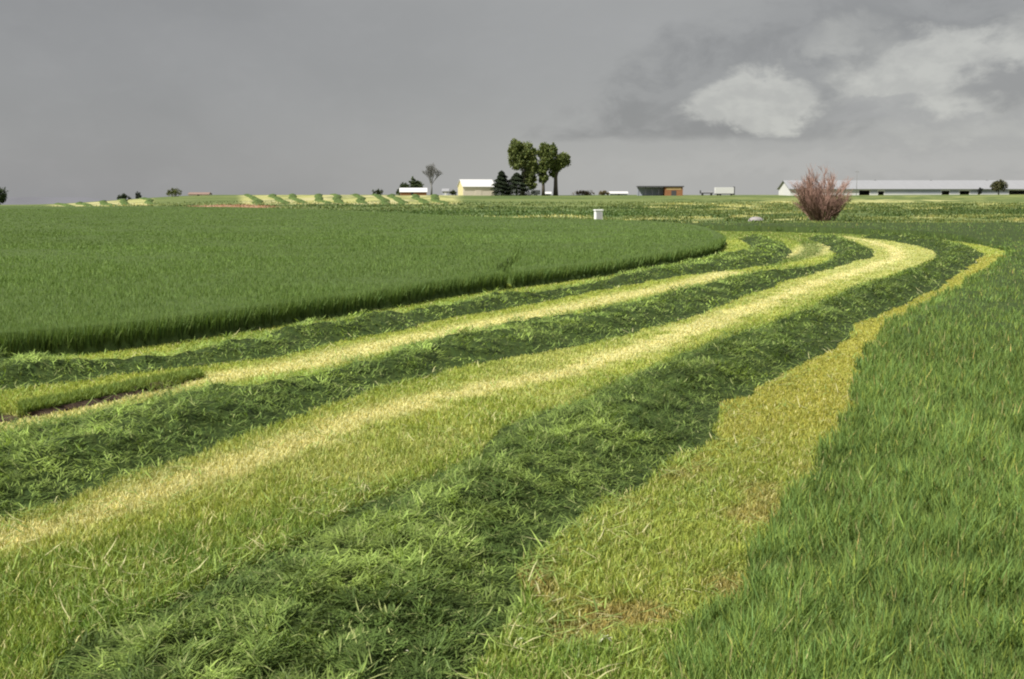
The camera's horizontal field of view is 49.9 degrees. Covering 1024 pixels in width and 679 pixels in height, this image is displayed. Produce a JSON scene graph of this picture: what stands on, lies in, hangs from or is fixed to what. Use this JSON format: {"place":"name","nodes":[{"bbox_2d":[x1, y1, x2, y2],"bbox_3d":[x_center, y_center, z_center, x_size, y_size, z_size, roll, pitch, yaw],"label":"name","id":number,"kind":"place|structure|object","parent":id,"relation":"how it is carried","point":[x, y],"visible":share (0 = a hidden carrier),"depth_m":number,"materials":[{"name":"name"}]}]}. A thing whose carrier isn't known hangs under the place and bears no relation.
{"place":"outdoors","nodes":[
{"label":"outdoors","id":0,"kind":"place"},
{"bbox_2d":[0,197,109,204],"bbox_3d":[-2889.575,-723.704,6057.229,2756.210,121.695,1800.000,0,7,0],"label":"hills","id":1,"kind":"structure","parent":0,"point":[28,200],"depth_m":5753.55,"materials":[{"name":"grey"}]},
{"bbox_2d":[0,195,1023,670],"bbox_3d":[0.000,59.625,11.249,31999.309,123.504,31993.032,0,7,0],"label":"ground","id":2,"kind":"structure","parent":0,"point":[698,199],"depth_m":30.23,"materials":[{"name":"yellow plant"}]},
{"bbox_2d":[0,187,7,204],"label":"shade tree","id":3,"kind":"object","parent":2,"relation":"on","point":[3,197],"visible":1,"depth_m":326.86,"materials":[{"name":"green plant"}]},
{"bbox_2d":[0,415,14,420],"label":"ground soil","id":4,"kind":"structure","parent":2,"relation":"on","point":[5,418],"depth_m":12.42,"materials":[{"name":"brown soil"}]},
{"bbox_2d":[54,203,72,205],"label":"windrow","id":5,"kind":"object","parent":2,"relation":"on","point":[63,204],"visible":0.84,"depth_m":328.68,"materials":[{"name":"green plant"}]},
{"bbox_2d":[76,202,92,205],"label":"windrow","id":6,"kind":"object","parent":2,"relation":"on","point":[82,203],"visible":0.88,"depth_m":319.01,"materials":[{"name":"green plant"}]},
{"bbox_2d":[28,389,151,415],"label":"ground soil","id":7,"kind":"structure","parent":2,"relation":"on","point":[75,405],"depth_m":13.32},
{"bbox_2d":[0,365,206,419],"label":"grass ridge","id":8,"kind":"structure","parent":2,"relation":"on","point":[27,405],"depth_m":13.86,"materials":[{"name":"green plant"}]},
{"bbox_2d":[98,200,117,205],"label":"windrow","id":9,"kind":"object","parent":2,"relation":"on","point":[103,202],"visible":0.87,"depth_m":305.29,"materials":[{"name":"green plant"}]},
{"bbox_2d":[116,199,130,204],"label":"windrow","id":10,"kind":"object","parent":2,"relation":"on","point":[123,201],"visible":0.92,"depth_m":329.85,"materials":[{"name":"green plant"}]},
{"bbox_2d":[117,193,131,199],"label":"shrub","id":11,"kind":"object","parent":2,"relation":"on","point":[123,196],"visible":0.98,"depth_m":465.91,"materials":[{"name":"green plant"}]},
{"bbox_2d":[135,191,141,198],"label":"shrub","id":12,"kind":"object","parent":2,"relation":"on","point":[138,195],"visible":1,"depth_m":465.64,"materials":[{"name":"green plant"}]},
{"bbox_2d":[139,197,155,204],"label":"windrow","id":13,"kind":"object","parent":2,"relation":"on","point":[149,201],"visible":0.88,"depth_m":327.79,"materials":[{"name":"green plant"}]},
{"bbox_2d":[166,188,181,196],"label":"shrub","id":14,"kind":"object","parent":2,"relation":"on","point":[172,192],"visible":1,"depth_m":460.75,"materials":[{"name":"green plant"}]},
{"bbox_2d":[187,192,211,195],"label":"building","id":15,"kind":"structure","parent":2,"relation":"on","point":[198,193],"depth_m":474.06,"materials":[{"name":"tile"}]},
{"bbox_2d":[244,194,263,203],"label":"windrow","id":16,"kind":"object","parent":2,"relation":"on","point":[256,199],"visible":0.87,"depth_m":329.29,"materials":[{"name":"green plant"}]},
{"bbox_2d":[268,194,288,203],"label":"windrow","id":17,"kind":"object","parent":2,"relation":"on","point":[278,199],"visible":0.87,"depth_m":333.40,"materials":[{"name":"green plant"}]},
{"bbox_2d":[288,193,309,203],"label":"windrow","id":18,"kind":"object","parent":2,"relation":"on","point":[292,196],"visible":0.91,"depth_m":338.49,"materials":[{"name":"green plant"}]},
{"bbox_2d":[314,193,331,203],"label":"windrow","id":19,"kind":"object","parent":2,"relation":"on","point":[318,197],"visible":0.85,"depth_m":334.87,"materials":[{"name":"green plant"}]},
{"bbox_2d":[330,194,348,203],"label":"windrow","id":20,"kind":"object","parent":2,"relation":"on","point":[336,198],"visible":0.88,"depth_m":338.89,"materials":[{"name":"green plant"}]},
{"bbox_2d":[351,194,367,203],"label":"windrow","id":21,"kind":"object","parent":2,"relation":"on","point":[361,199],"visible":0.93,"depth_m":336.07,"materials":[{"name":"green plant"}]},
{"bbox_2d":[0,206,727,358],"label":"standing crop","id":22,"kind":"object","parent":2,"relation":"on","point":[75,280],"visible":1,"depth_m":34.94,"materials":[{"name":"green plant"}]},
{"bbox_2d":[372,188,382,194],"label":"shrub","id":23,"kind":"object","parent":2,"relation":"on","point":[378,191],"visible":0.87,"depth_m":475.37,"materials":[{"name":"green plant"}]},
{"bbox_2d":[371,194,389,203],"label":"windrow","id":24,"kind":"object","parent":2,"relation":"on","point":[382,199],"visible":0.86,"depth_m":339.38,"materials":[{"name":"green plant"}]},
{"bbox_2d":[0,233,792,390],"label":"windrow","id":25,"kind":"object","parent":2,"relation":"on","point":[762,250],"visible":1,"depth_m":19.69,"materials":[{"name":"green plant"}]},
{"bbox_2d":[387,194,408,203],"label":"windrow","id":26,"kind":"object","parent":2,"relation":"on","point":[397,199],"visible":0.89,"depth_m":329.32,"materials":[{"name":"green plant"}]},
{"bbox_2d":[396,176,423,194],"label":"shade tree","id":27,"kind":"object","parent":2,"relation":"on","point":[414,182],"visible":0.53,"depth_m":464.56,"materials":[{"name":"green plant"}]},
{"bbox_2d":[399,188,426,194],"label":"shed","id":28,"kind":"structure","parent":2,"relation":"on","point":[412,191],"depth_m":441.92,"materials":[{"name":"white metal"}]},
{"bbox_2d":[411,194,430,202],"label":"windrow","id":29,"kind":"object","parent":2,"relation":"on","point":[416,197],"visible":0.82,"depth_m":338.38,"materials":[{"name":"green plant"}]},
{"bbox_2d":[422,163,441,194],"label":"bare tree","id":30,"kind":"object","parent":2,"relation":"on","point":[430,170],"visible":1,"depth_m":456.58,"materials":[{"name":"grey plant"}]},
{"bbox_2d":[0,233,874,521],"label":"windrow","id":31,"kind":"object","parent":2,"relation":"on","point":[64,459],"visible":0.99,"depth_m":12.98,"materials":[{"name":"green plant"}]},
{"bbox_2d":[430,194,447,203],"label":"windrow","id":32,"kind":"object","parent":2,"relation":"on","point":[435,198],"visible":0.88,"depth_m":330.08,"materials":[{"name":"green plant"}]},
{"bbox_2d":[442,189,449,194],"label":"hut","id":33,"kind":"object","parent":2,"relation":"on","point":[445,191],"visible":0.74,"depth_m":452.78,"materials":[{"name":"white metal"}]},
{"bbox_2d":[457,179,494,195],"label":"barn","id":34,"kind":"structure","parent":2,"relation":"on","point":[477,187],"depth_m":444.58,"materials":[{"name":"white metal"}]},
{"bbox_2d":[475,190,481,195],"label":"door","id":35,"kind":"structure","parent":34,"relation":"in","point":[477,192],"depth_m":443.93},
{"bbox_2d":[489,170,512,195],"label":"conifer tree","id":36,"kind":"object","parent":2,"relation":"on","point":[501,183],"visible":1,"depth_m":434.04,"materials":[{"name":"green plant"}]},
{"bbox_2d":[0,231,1004,678],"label":"stubble","id":37,"kind":"object","parent":2,"relation":"on","point":[58,581],"visible":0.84,"depth_m":9.05,"materials":[{"name":"plant"}]},
{"bbox_2d":[42,232,983,678],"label":"windrow","id":38,"kind":"object","parent":2,"relation":"on","point":[374,588],"visible":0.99,"depth_m":7.62,"materials":[{"name":"green plant"}]},
{"bbox_2d":[503,172,534,195],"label":"conifer tree","id":39,"kind":"object","parent":2,"relation":"on","point":[516,180],"visible":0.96,"depth_m":435.65,"materials":[{"name":"green plant"}]},
{"bbox_2d":[507,138,538,195],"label":"cottonwood tree","id":40,"kind":"object","parent":2,"relation":"on","point":[521,154],"visible":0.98,"depth_m":447.63,"materials":[{"name":"green plant"}]},
{"bbox_2d":[531,190,539,195],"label":"parked caravan","id":41,"kind":"object","parent":2,"relation":"on","point":[536,192],"visible":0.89,"depth_m":456.94,"materials":[{"name":"white metal"}]},
{"bbox_2d":[53,200,1023,222],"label":"pasture grass","id":42,"kind":"structure","parent":2,"relation":"on","point":[661,212],"depth_m":173.24,"materials":[{"name":"green plant"}]},
{"bbox_2d":[535,141,554,195],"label":"cottonwood tree","id":43,"kind":"object","parent":2,"relation":"on","point":[545,163],"visible":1,"depth_m":448.20,"materials":[{"name":"green plant"}]},
{"bbox_2d":[548,142,570,195],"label":"cottonwood tree","id":44,"kind":"object","parent":2,"relation":"on","point":[562,160],"visible":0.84,"depth_m":454.12,"materials":[{"name":"green plant"}]},
{"bbox_2d":[572,190,594,194],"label":"shrub","id":45,"kind":"object","parent":2,"relation":"on","point":[586,192],"visible":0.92,"depth_m":464.98,"materials":[{"name":"green plant"}]},
{"bbox_2d":[593,209,602,219],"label":"field box","id":46,"kind":"object","parent":2,"relation":"on","point":[598,213],"visible":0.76,"depth_m":108.03,"materials":[{"name":"white plastic"}]},
{"bbox_2d":[597,213,601,218],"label":"door","id":47,"kind":"structure","parent":46,"relation":"in","point":[599,215],"depth_m":108.02,"materials":[{"name":"grey plastic"}]},
{"bbox_2d":[598,190,609,194],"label":"shrub","id":48,"kind":"object","parent":2,"relation":"on","point":[603,192],"visible":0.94,"depth_m":465.42,"materials":[{"name":"green plant"}]},
{"bbox_2d":[609,191,627,194],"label":"shed","id":49,"kind":"structure","parent":2,"relation":"on","point":[618,192],"depth_m":474.51,"materials":[{"name":"white metal"}]},
{"bbox_2d":[636,186,683,195],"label":"machine shed","id":50,"kind":"structure","parent":2,"relation":"on","point":[659,190],"depth_m":444.37,"materials":[{"name":"grey metal"}]},
{"bbox_2d":[700,190,712,195],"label":"flatbed wagon","id":51,"kind":"object","parent":2,"relation":"on","point":[706,192],"visible":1,"depth_m":447.08,"materials":[{"name":"white metal"}]},
{"bbox_2d":[714,187,734,195],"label":"box trailer","id":52,"kind":"object","parent":2,"relation":"on","point":[724,190],"visible":1,"depth_m":444.73,"materials":[{"name":"white metal"}]},
{"bbox_2d":[748,217,762,220],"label":"boulder","id":53,"kind":"object","parent":2,"relation":"on","point":[756,218],"visible":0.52,"depth_m":112.21,"materials":[{"name":"stone"}]},
{"bbox_2d":[790,165,854,220],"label":"bare shrub","id":54,"kind":"object","parent":2,"relation":"on","point":[817,203],"visible":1,"depth_m":106.43,"materials":[{"name":"brown plant"}]},
{"bbox_2d":[656,221,1023,678],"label":"standing crop","id":55,"kind":"object","parent":2,"relation":"on","point":[890,545],"visible":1,"depth_m":7.84,"materials":[{"name":"green plant"}]},
{"bbox_2d":[777,180,1023,195],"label":"livestock barn","id":56,"kind":"structure","parent":2,"relation":"on","point":[919,187],"depth_m":507.85,"materials":[{"name":"white metal"}]},
{"bbox_2d":[977,187,982,194],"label":"shrub","id":57,"kind":"object","parent":2,"relation":"on","point":[980,189],"visible":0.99,"depth_m":500.21,"materials":[{"name":"green plant"}]},
{"bbox_2d":[990,179,1007,194],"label":"shade tree","id":58,"kind":"object","parent":2,"relation":"on","point":[1000,185],"visible":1,"depth_m":494.68,"materials":[{"name":"green plant"}]},
{"bbox_2d":[0,0,1023,199],"label":"sky","id":59,"kind":"structure","parent":0,"point":[100,99],"materials":[{"name":"grey"}]}
]}

